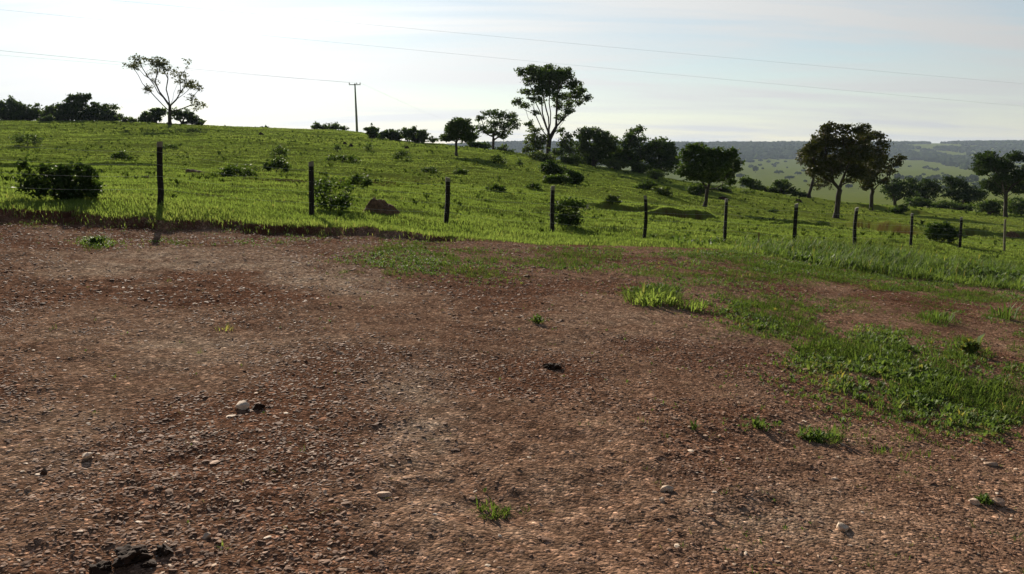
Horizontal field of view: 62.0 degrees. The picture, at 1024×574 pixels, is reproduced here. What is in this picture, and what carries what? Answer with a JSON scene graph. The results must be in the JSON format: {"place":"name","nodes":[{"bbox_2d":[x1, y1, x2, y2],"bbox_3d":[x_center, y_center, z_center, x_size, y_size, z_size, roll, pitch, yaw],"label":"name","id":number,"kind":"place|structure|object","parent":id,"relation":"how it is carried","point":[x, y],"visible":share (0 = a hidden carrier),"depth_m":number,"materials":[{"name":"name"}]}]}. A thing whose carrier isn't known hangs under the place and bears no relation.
{"place":"outdoors","nodes":[
{"label":"outdoors","id":0,"kind":"place"},
{"bbox_2d":[2,225,1012,573],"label":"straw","id":1,"kind":"object","parent":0,"point":[406,417],"visible":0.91,"depth_m":5.44,"materials":[{"name":"beige plant"}]},
{"bbox_2d":[0,120,1023,573],"bbox_3d":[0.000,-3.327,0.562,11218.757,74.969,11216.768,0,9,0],"label":"ground","id":2,"kind":"structure","parent":0,"point":[564,430],"depth_m":5.83,"materials":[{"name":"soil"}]},
{"bbox_2d":[0,95,31,119],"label":"grove tree","id":3,"kind":"object","parent":2,"relation":"on","point":[13,104],"visible":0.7,"depth_m":124.82,"materials":[{"name":"green plant"}]},
{"bbox_2d":[12,108,39,120],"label":"bush","id":4,"kind":"object","parent":2,"relation":"on","point":[30,116],"visible":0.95,"depth_m":124.02,"materials":[{"name":"green plant"}]},
{"bbox_2d":[9,130,43,145],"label":"shrub","id":5,"kind":"object","parent":2,"relation":"on","point":[26,141],"visible":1,"depth_m":65.23,"materials":[{"name":"green plant"}]},
{"bbox_2d":[23,102,42,120],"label":"grove tree","id":6,"kind":"object","parent":2,"relation":"on","point":[37,106],"visible":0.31,"depth_m":125.02,"materials":[{"name":"green plant"}]},
{"bbox_2d":[38,102,69,119],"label":"grove tree","id":7,"kind":"object","parent":2,"relation":"on","point":[57,112],"visible":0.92,"depth_m":122.84,"materials":[{"name":"green plant"}]},
{"bbox_2d":[12,154,105,200],"bbox_3d":[-8.934,-2.131,16.859,1.717,1.005,1.074,-2,9,-10],"label":"bush","id":8,"kind":"object","parent":2,"relation":"on","point":[62,186],"visible":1,"depth_m":16.70,"materials":[{"name":"green plant"}]},
{"bbox_2d":[60,92,91,119],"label":"grove tree","id":9,"kind":"object","parent":2,"relation":"on","point":[78,106],"visible":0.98,"depth_m":123.49,"materials":[{"name":"green plant"}]},
{"bbox_2d":[83,235,106,245],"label":"weed","id":10,"kind":"object","parent":2,"relation":"on","point":[98,238],"visible":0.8,"depth_m":12.63,"materials":[{"name":"green plant"}]},
{"bbox_2d":[88,560,111,573],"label":"clod","id":11,"kind":"object","parent":2,"relation":"on","point":[103,567],"visible":1,"depth_m":3.20,"materials":[{"name":"brown soil"}]},
{"bbox_2d":[84,101,122,120],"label":"grove tree","id":12,"kind":"object","parent":2,"relation":"on","point":[96,108],"visible":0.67,"depth_m":124.48,"materials":[{"name":"green plant"}]},
{"bbox_2d":[100,110,121,120],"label":"bush","id":13,"kind":"object","parent":2,"relation":"on","point":[108,116],"visible":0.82,"depth_m":123.61,"materials":[{"name":"green plant"}]},
{"bbox_2d":[108,150,133,160],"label":"shrub","id":14,"kind":"object","parent":2,"relation":"on","point":[117,155],"visible":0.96,"depth_m":47.46,"materials":[{"name":"green plant"}]},
{"bbox_2d":[113,113,139,121],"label":"shrub","id":15,"kind":"object","parent":2,"relation":"on","point":[126,118],"visible":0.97,"depth_m":119.43,"materials":[{"name":"green plant"}]},
{"bbox_2d":[112,544,152,567],"bbox_3d":[-1.493,1.049,3.323,0.156,0.072,0.158,-7,11,-36],"label":"clod","id":16,"kind":"object","parent":2,"relation":"on","point":[127,554],"visible":0.99,"depth_m":3.30,"materials":[{"name":"grey stone"}]},
{"bbox_2d":[140,559,156,567],"bbox_3d":[-1.399,1.073,3.284,0.058,0.041,0.068,-7,11,-37],"label":"clod","id":17,"kind":"object","parent":2,"relation":"on","point":[147,563],"visible":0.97,"depth_m":3.27,"materials":[{"name":"brown soil"}]},
{"bbox_2d":[137,107,167,122],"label":"shrub","id":18,"kind":"object","parent":2,"relation":"on","point":[155,114],"visible":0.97,"depth_m":122.78,"materials":[{"name":"green plant"}]},
{"bbox_2d":[157,141,163,203],"bbox_3d":[-6.901,-2.149,16.667,0.216,1.381,0.115,2,9,10],"label":"fence post","id":19,"kind":"object","parent":2,"relation":"on","point":[160,185],"visible":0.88,"depth_m":16.62,"materials":[{"name":"brown wood"}]},
{"bbox_2d":[155,543,173,556],"bbox_3d":[-1.379,1.043,3.381,0.081,0.038,0.068,5,10,30],"label":"clod","id":20,"kind":"object","parent":2,"relation":"on","point":[163,549],"visible":1,"depth_m":3.37,"materials":[{"name":"brown soil"}]},
{"bbox_2d":[122,53,208,124],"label":"sparse tree","id":21,"kind":"object","parent":2,"relation":"on","point":[159,63],"visible":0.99,"depth_m":114.72,"materials":[{"name":"green plant"}]},
{"bbox_2d":[171,107,206,124],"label":"shrub","id":22,"kind":"object","parent":2,"relation":"on","point":[190,117],"visible":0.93,"depth_m":123.54,"materials":[{"name":"green plant"}]},
{"bbox_2d":[217,163,258,176],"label":"shrub","id":23,"kind":"object","parent":2,"relation":"on","point":[232,170],"visible":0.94,"depth_m":35.23,"materials":[{"name":"green plant"}]},
{"bbox_2d":[235,400,249,409],"bbox_3d":[-1.632,0.720,5.153,0.086,0.058,0.065,-3,9,-17],"label":"stone","id":24,"kind":"object","parent":2,"relation":"on","point":[242,405],"visible":0.99,"depth_m":5.13,"materials":[{"name":"white stone"}]},
{"bbox_2d":[261,156,291,171],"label":"shrub","id":25,"kind":"object","parent":2,"relation":"on","point":[279,163],"visible":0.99,"depth_m":42.08,"materials":[{"name":"green plant"}]},
{"bbox_2d":[267,144,288,156],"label":"shrub","id":26,"kind":"object","parent":2,"relation":"on","point":[277,151],"visible":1,"depth_m":61.28,"materials":[{"name":"green plant"}]},
{"bbox_2d":[309,161,313,215],"bbox_3d":[-4.317,-2.034,18.316,0.150,1.339,0.131,0,9,0],"label":"fence post","id":27,"kind":"object","parent":2,"relation":"on","point":[311,189],"visible":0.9,"depth_m":18.26,"materials":[{"name":"brown wood"}]},
{"bbox_2d":[1,172,1015,237],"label":"fence wire","id":28,"kind":"object","parent":27,"relation":"attached to","point":[409,201],"visible":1,"depth_m":18.67,"materials":[{"name":"grey metal"}]},
{"bbox_2d":[10,187,1012,243],"bbox_3d":[3.501,-1.549,23.295,49.099,3.585,0.021,-6,11,-32],"label":"fence wire","id":29,"kind":"object","parent":27,"relation":"attached to","point":[460,214],"visible":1,"depth_m":19.61,"materials":[{"name":"grey metal"}]},
{"bbox_2d":[8,145,1015,225],"bbox_3d":[3.504,-2.293,23.174,49.099,3.585,0.061,-6,11,-32],"label":"fence wire","id":30,"kind":"object","parent":27,"relation":"attached to","point":[480,189],"visible":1,"depth_m":20.02,"materials":[{"name":"grey metal"}]},
{"bbox_2d":[310,121,349,129],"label":"shrub","id":31,"kind":"object","parent":2,"relation":"on","point":[333,126],"visible":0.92,"depth_m":152.58,"materials":[{"name":"green plant"}]},
{"bbox_2d":[305,176,359,210],"bbox_3d":[-4.233,-2.199,20.125,1.329,0.936,1.026,0,9,0],"label":"bush","id":32,"kind":"object","parent":2,"relation":"on","point":[341,201],"visible":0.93,"depth_m":20.01,"materials":[{"name":"green plant"}]},
{"bbox_2d":[323,154,361,161],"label":"shrub","id":33,"kind":"object","parent":2,"relation":"on","point":[338,157],"visible":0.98,"depth_m":58.55,"materials":[{"name":"green plant"}]},
{"bbox_2d":[349,83,360,131],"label":"utility pole","id":34,"kind":"object","parent":2,"relation":"on","point":[356,116],"visible":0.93,"depth_m":146.84,"materials":[{"name":"concrete"}]},
{"bbox_2d":[345,173,372,186],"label":"shrub","id":35,"kind":"object","parent":2,"relation":"on","point":[356,178],"visible":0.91,"depth_m":31.93,"materials":[{"name":"green plant"}]},
{"bbox_2d":[363,123,380,138],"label":"shrub","id":36,"kind":"object","parent":2,"relation":"on","point":[372,131],"visible":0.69,"depth_m":115.95,"materials":[{"name":"green plant"}]},
{"bbox_2d":[363,197,399,215],"bbox_3d":[-3.123,-1.920,20.441,0.971,0.473,0.687,0,9,0],"label":"earth mound","id":37,"kind":"object","parent":2,"relation":"on","point":[374,203],"visible":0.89,"depth_m":20.27,"materials":[{"name":"brown soil"}]},
{"bbox_2d":[377,129,403,140],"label":"shrub","id":38,"kind":"object","parent":2,"relation":"on","point":[391,134],"visible":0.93,"depth_m":109.34,"materials":[{"name":"green plant"}]},
{"bbox_2d":[389,148,412,160],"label":"shrub","id":39,"kind":"object","parent":2,"relation":"on","point":[401,152],"visible":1,"depth_m":63.53,"materials":[{"name":"green plant"}]},
{"bbox_2d":[398,125,438,142],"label":"shrub","id":40,"kind":"object","parent":2,"relation":"on","point":[419,137],"visible":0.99,"depth_m":107.89,"materials":[{"name":"green plant"}]},
{"bbox_2d":[444,177,449,224],"bbox_3d":[-1.543,-1.970,20.078,0.191,1.241,0.121,2,9,14],"label":"fence post","id":41,"kind":"object","parent":2,"relation":"on","point":[447,202],"visible":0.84,"depth_m":20.02,"materials":[{"name":"brown wood"}]},
{"bbox_2d":[2,159,1012,231],"bbox_3d":[3.503,-2.037,23.215,49.099,3.585,0.047,-6,11,-32],"label":"fence wire","id":42,"kind":"object","parent":41,"relation":"attached to","point":[493,200],"visible":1,"depth_m":20.77,"materials":[{"name":"grey metal"}]},
{"bbox_2d":[437,116,480,155],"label":"round tree","id":43,"kind":"object","parent":2,"relation":"on","point":[459,129],"visible":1,"depth_m":71.99,"materials":[{"name":"green plant"}]},
{"bbox_2d":[465,140,491,148],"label":"shrub","id":44,"kind":"object","parent":2,"relation":"on","point":[483,145],"visible":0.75,"depth_m":110.81,"materials":[{"name":"green plant"}]},
{"bbox_2d":[467,499,509,519],"bbox_3d":[-0.102,1.030,3.922,0.196,0.059,0.200,-4,10,-27],"label":"weed","id":45,"kind":"object","parent":2,"relation":"on","point":[493,505],"visible":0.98,"depth_m":3.94,"materials":[{"name":"green plant"}]},
{"bbox_2d":[474,109,520,149],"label":"umbrella tree","id":46,"kind":"object","parent":2,"relation":"on","point":[503,125],"visible":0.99,"depth_m":108.17,"materials":[{"name":"green plant"}]},
{"bbox_2d":[488,153,506,163],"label":"shrub","id":47,"kind":"object","parent":2,"relation":"on","point":[499,159],"visible":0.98,"depth_m":67.42,"materials":[{"name":"green plant"}]},
{"bbox_2d":[0,120,1023,291],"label":"grass","id":48,"kind":"structure","parent":2,"relation":"on","point":[317,221],"depth_m":30.42,"materials":[{"name":"green plant"}]},
{"bbox_2d":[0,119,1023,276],"bbox_3d":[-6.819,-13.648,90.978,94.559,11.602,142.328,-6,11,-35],"label":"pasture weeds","id":49,"kind":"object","parent":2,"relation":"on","point":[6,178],"visible":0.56,"depth_m":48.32,"materials":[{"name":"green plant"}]},
{"bbox_2d":[27,220,1023,530],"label":"weeds","id":50,"kind":"object","parent":2,"relation":"on","point":[901,370],"visible":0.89,"depth_m":8.83,"materials":[{"name":"green plant"}]},
{"bbox_2d":[521,125,549,157],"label":"bush","id":51,"kind":"object","parent":2,"relation":"on","point":[537,143],"visible":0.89,"depth_m":90.43,"materials":[{"name":"green plant"}]},
{"bbox_2d":[526,150,557,161],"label":"bush","id":52,"kind":"object","parent":2,"relation":"on","point":[542,156],"visible":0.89,"depth_m":82.44,"materials":[{"name":"green plant"}]},
{"bbox_2d":[550,186,554,231],"bbox_3d":[1.033,-1.869,21.754,0.120,1.424,0.122,5,10,31],"label":"fence post","id":53,"kind":"object","parent":2,"relation":"on","point":[552,201],"visible":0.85,"depth_m":21.69,"materials":[{"name":"brown wood"}]},
{"bbox_2d":[511,63,593,156],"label":"tall tree","id":54,"kind":"object","parent":2,"relation":"on","point":[549,78],"visible":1,"depth_m":92.64,"materials":[{"name":"green plant"}]},
{"bbox_2d":[543,363,561,369],"bbox_3d":[0.319,0.628,6.734,0.130,0.059,0.162,-6,11,-33],"label":"clod","id":55,"kind":"object","parent":2,"relation":"on","point":[552,366],"visible":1,"depth_m":6.69,"materials":[{"name":"brown soil"}]},
{"bbox_2d":[538,160,568,174],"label":"bush","id":56,"kind":"object","parent":2,"relation":"on","point":[549,166],"visible":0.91,"depth_m":62.07,"materials":[{"name":"green plant"}]},
{"bbox_2d":[541,173,572,184],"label":"bush","id":57,"kind":"object","parent":2,"relation":"on","point":[561,179],"visible":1,"depth_m":49.16,"materials":[{"name":"green plant"}]},
{"bbox_2d":[549,127,580,157],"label":"bush","id":58,"kind":"object","parent":2,"relation":"on","point":[564,141],"visible":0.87,"depth_m":90.33,"materials":[{"name":"green plant"}]},
{"bbox_2d":[558,153,583,164],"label":"bush","id":59,"kind":"object","parent":2,"relation":"on","point":[574,158],"visible":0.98,"depth_m":83.17,"materials":[{"name":"green plant"}]},
{"bbox_2d":[549,196,593,227],"bbox_3d":[1.618,-2.099,24.139,1.263,0.964,1.070,-3,9,-19],"label":"bush","id":60,"kind":"object","parent":2,"relation":"on","point":[570,220],"visible":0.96,"depth_m":24.01,"materials":[{"name":"green plant"}]},
{"bbox_2d":[565,168,584,184],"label":"bush","id":61,"kind":"object","parent":2,"relation":"on","point":[577,177],"visible":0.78,"depth_m":51.36,"materials":[{"name":"green plant"}]},
{"bbox_2d":[572,126,621,166],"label":"dense tree","id":62,"kind":"object","parent":2,"relation":"on","point":[600,147],"visible":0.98,"depth_m":91.03,"materials":[{"name":"green plant"}]},
{"bbox_2d":[602,194,621,204],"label":"shrub","id":63,"kind":"object","parent":2,"relation":"on","point":[612,199],"visible":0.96,"depth_m":36.59,"materials":[{"name":"green plant"}]},
{"bbox_2d":[604,156,628,169],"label":"bush","id":64,"kind":"object","parent":2,"relation":"on","point":[615,164],"visible":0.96,"depth_m":89.42,"materials":[{"name":"green plant"}]},
{"bbox_2d":[617,124,653,168],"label":"dense tree","id":65,"kind":"object","parent":2,"relation":"on","point":[635,153],"visible":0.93,"depth_m":92.59,"materials":[{"name":"green plant"}]},
{"bbox_2d":[627,160,653,173],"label":"bush","id":66,"kind":"object","parent":2,"relation":"on","point":[641,167],"visible":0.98,"depth_m":87.28,"materials":[{"name":"green plant"}]},
{"bbox_2d":[642,195,647,237],"bbox_3d":[3.648,-1.841,23.402,0.157,1.360,0.088,0,9,0],"label":"fence post","id":67,"kind":"object","parent":2,"relation":"on","point":[645,217],"visible":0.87,"depth_m":23.36,"materials":[{"name":"brown wood"}]},
{"bbox_2d":[632,179,658,189],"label":"bush","id":68,"kind":"object","parent":2,"relation":"on","point":[644,185],"visible":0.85,"depth_m":58.99,"materials":[{"name":"green plant"}]},
{"bbox_2d":[619,282,692,306],"bbox_3d":[1.696,0.077,10.236,0.934,0.267,0.974,0,9,0],"label":"grass tuft","id":69,"kind":"object","parent":2,"relation":"on","point":[659,298],"visible":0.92,"depth_m":10.21,"materials":[{"name":"green plant"}]},
{"bbox_2d":[646,169,665,178],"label":"bush","id":70,"kind":"object","parent":2,"relation":"on","point":[655,174],"visible":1,"depth_m":79.61,"materials":[{"name":"green plant"}]},
{"bbox_2d":[643,136,681,174],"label":"dense tree","id":71,"kind":"object","parent":2,"relation":"on","point":[665,153],"visible":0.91,"depth_m":91.41,"materials":[{"name":"green plant"}]},
{"bbox_2d":[652,186,672,195],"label":"bush","id":72,"kind":"object","parent":2,"relation":"on","point":[664,191],"visible":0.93,"depth_m":53.49,"materials":[{"name":"green plant"}]},
{"bbox_2d":[664,295,710,311],"bbox_3d":[2.067,0.173,10.072,0.654,0.171,0.582,9,12,44],"label":"grass tuft","id":73,"kind":"object","parent":2,"relation":"on","point":[692,304],"visible":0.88,"depth_m":10.04,"materials":[{"name":"green plant"}]},
{"bbox_2d":[682,183,709,194],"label":"bush","id":74,"kind":"object","parent":2,"relation":"on","point":[697,189],"visible":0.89,"depth_m":63.13,"materials":[{"name":"green plant"}]},
{"bbox_2d":[674,141,745,206],"bbox_3d":[11.983,-6.800,51.405,4.308,3.989,3.629,0,9,0],"label":"leaning tree","id":75,"kind":"object","parent":2,"relation":"on","point":[724,166],"visible":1,"depth_m":51.02,"materials":[{"name":"green plant"}]},
{"bbox_2d":[710,184,734,192],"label":"bush","id":76,"kind":"object","parent":2,"relation":"on","point":[723,188],"visible":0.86,"depth_m":70.94,"materials":[{"name":"green plant"}]},
{"bbox_2d":[723,199,727,239],"bbox_3d":[6.275,-1.913,25.064,0.113,1.367,0.119,0,9,0],"label":"fence post","id":77,"kind":"object","parent":2,"relation":"on","point":[725,221],"visible":0.9,"depth_m":25.01,"materials":[{"name":"brown wood"}]},
{"bbox_2d":[440,140,1023,169],"bbox_3d":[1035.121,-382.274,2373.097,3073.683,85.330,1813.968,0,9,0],"label":"forest","id":78,"kind":"object","parent":2,"relation":"on","point":[749,151],"visible":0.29,"depth_m":2546.30,"materials":[{"name":"green plant"}]},
{"bbox_2d":[738,175,761,190],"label":"shrub","id":79,"kind":"object","parent":2,"relation":"on","point":[750,183],"visible":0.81,"depth_m":84.70,"materials":[{"name":"green plant"}]},
{"bbox_2d":[751,415,771,430],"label":"weed","id":80,"kind":"object","parent":2,"relation":"on","point":[757,423],"visible":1,"depth_m":5.56,"materials":[{"name":"green plant"}]},
{"bbox_2d":[770,179,800,195],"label":"shrub","id":81,"kind":"object","parent":2,"relation":"on","point":[783,186],"visible":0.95,"depth_m":82.16,"materials":[{"name":"green plant"}]},
{"bbox_2d":[792,203,798,240],"bbox_3d":[8.883,-1.869,26.731,0.139,1.512,0.142,0,9,0],"label":"fence post","id":82,"kind":"object","parent":2,"relation":"on","point":[795,219],"visible":0.78,"depth_m":26.67,"materials":[{"name":"brown wood"}]},
{"bbox_2d":[795,145,833,197],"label":"slender tree","id":83,"kind":"object","parent":2,"relation":"on","point":[822,185],"visible":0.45,"depth_m":79.43,"materials":[{"name":"green plant"}]},
{"bbox_2d":[798,423,842,442],"bbox_3d":[1.996,0.948,5.560,0.296,0.121,0.219,0,9,0],"label":"weed","id":84,"kind":"object","parent":2,"relation":"on","point":[819,433],"visible":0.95,"depth_m":5.55,"materials":[{"name":"green plant"}]},
{"bbox_2d":[647,231,1023,291],"bbox_3d":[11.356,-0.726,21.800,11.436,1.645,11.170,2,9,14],"label":"tall grass","id":85,"kind":"structure","parent":2,"relation":"on","point":[856,251],"depth_m":20.11,"materials":[{"name":"green plant"}]},
{"bbox_2d":[798,121,879,217],"bbox_3d":[21.738,-7.868,57.301,5.210,6.546,4.460,0,9,0],"label":"broad tree","id":86,"kind":"object","parent":2,"relation":"on","point":[850,153],"visible":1,"depth_m":56.84,"materials":[{"name":"green plant"}]},
{"bbox_2d":[853,207,858,244],"bbox_3d":[11.434,-1.903,28.353,0.185,1.512,0.117,0,9,0],"label":"fence post","id":87,"kind":"object","parent":2,"relation":"on","point":[855,222],"visible":0.81,"depth_m":28.29,"materials":[{"name":"brown wood"}]},
{"bbox_2d":[845,129,907,210],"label":"broad tree","id":88,"kind":"object","parent":2,"relation":"on","point":[878,164],"visible":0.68,"depth_m":68.89,"materials":[{"name":"green plant"}]},
{"bbox_2d":[887,204,909,213],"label":"bush","id":89,"kind":"object","parent":2,"relation":"on","point":[900,209],"visible":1,"depth_m":64.94,"materials":[{"name":"green plant"}]},
{"bbox_2d":[879,177,920,205],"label":"tree","id":90,"kind":"object","parent":2,"relation":"on","point":[893,189],"visible":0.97,"depth_m":95.06,"materials":[{"name":"green plant"}]},
{"bbox_2d":[909,213,913,245],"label":"fence post","id":91,"kind":"object","parent":2,"relation":"on","point":[911,230],"visible":0.92,"depth_m":29.99,"materials":[{"name":"brown wood"}]},
{"bbox_2d":[903,196,934,207],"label":"bush","id":92,"kind":"object","parent":2,"relation":"on","point":[918,201],"visible":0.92,"depth_m":89.26,"materials":[{"name":"green plant"}]},
{"bbox_2d":[914,178,942,207],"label":"tree","id":93,"kind":"object","parent":2,"relation":"on","point":[927,187],"visible":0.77,"depth_m":96.08,"materials":[{"name":"green plant"}]},
{"bbox_2d":[917,306,960,322],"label":"weed","id":94,"kind":"object","parent":2,"relation":"on","point":[935,315],"visible":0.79,"depth_m":11.55,"materials":[{"name":"green plant"}]},
{"bbox_2d":[923,220,965,242],"bbox_3d":[17.439,-2.225,34.331,1.491,0.923,1.285,8,12,42],"label":"bush","id":95,"kind":"object","parent":2,"relation":"on","point":[947,231],"visible":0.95,"depth_m":34.17,"materials":[{"name":"green plant"}]},
{"bbox_2d":[927,199,976,210],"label":"bush","id":96,"kind":"object","parent":2,"relation":"on","point":[944,204],"visible":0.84,"depth_m":87.75,"materials":[{"name":"green plant"}]},
{"bbox_2d":[938,175,988,206],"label":"tree","id":97,"kind":"object","parent":2,"relation":"on","point":[962,193],"visible":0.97,"depth_m":94.97,"materials":[{"name":"green plant"}]},
{"bbox_2d":[952,333,984,354],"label":"weed","id":98,"kind":"object","parent":2,"relation":"on","point":[968,344],"visible":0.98,"depth_m":9.24,"materials":[{"name":"green plant"}]},
{"bbox_2d":[973,492,992,505],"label":"weed","id":99,"kind":"object","parent":2,"relation":"on","point":[984,498],"visible":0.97,"depth_m":4.63,"materials":[{"name":"green plant"}]},
{"bbox_2d":[973,198,1003,213],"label":"bush","id":100,"kind":"object","parent":2,"relation":"on","point":[988,206],"visible":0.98,"depth_m":77.50,"materials":[{"name":"green plant"}]},
{"bbox_2d":[968,150,1023,217],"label":"edge tree","id":101,"kind":"object","parent":2,"relation":"on","point":[1004,181],"visible":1,"depth_m":71.00,"materials":[{"name":"green plant"}]},
{"bbox_2d":[992,497,1004,506],"bbox_3d":[2.638,1.173,4.624,0.058,0.053,0.068,-6,11,-33],"label":"stone","id":102,"kind":"object","parent":2,"relation":"on","point":[996,501],"visible":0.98,"depth_m":4.61,"materials":[{"name":"beige stone"}]},
{"bbox_2d":[988,300,1022,319],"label":"weed","id":103,"kind":"object","parent":2,"relation":"on","point":[1005,314],"visible":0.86,"depth_m":12.55,"materials":[{"name":"green plant"}]},
{"bbox_2d":[1007,196,1023,214],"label":"bush","id":104,"kind":"object","parent":2,"relation":"on","point":[1015,208],"visible":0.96,"depth_m":82.95,"materials":[{"name":"green plant"}]},
{"bbox_2d":[8,10,1015,105],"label":"power line","id":105,"kind":"object","parent":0,"point":[492,57],"visible":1,"depth_m":60.75,"materials":[{"name":"metal"}]},
{"bbox_2d":[0,0,1023,143],"label":"sky","id":106,"kind":"structure","parent":0,"point":[981,41],"materials":[{"name":"white"}]},
{"bbox_2d":[1,219,1023,573],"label":"sparse grass","id":107,"kind":"structure","parent":0,"point":[989,397],"depth_m":10.18,"materials":[{"name":"green plant"}]},
{"bbox_2d":[116,0,1021,83],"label":"power line","id":108,"kind":"object","parent":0,"point":[550,41],"visible":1,"depth_m":63.51,"materials":[{"name":"metal"}]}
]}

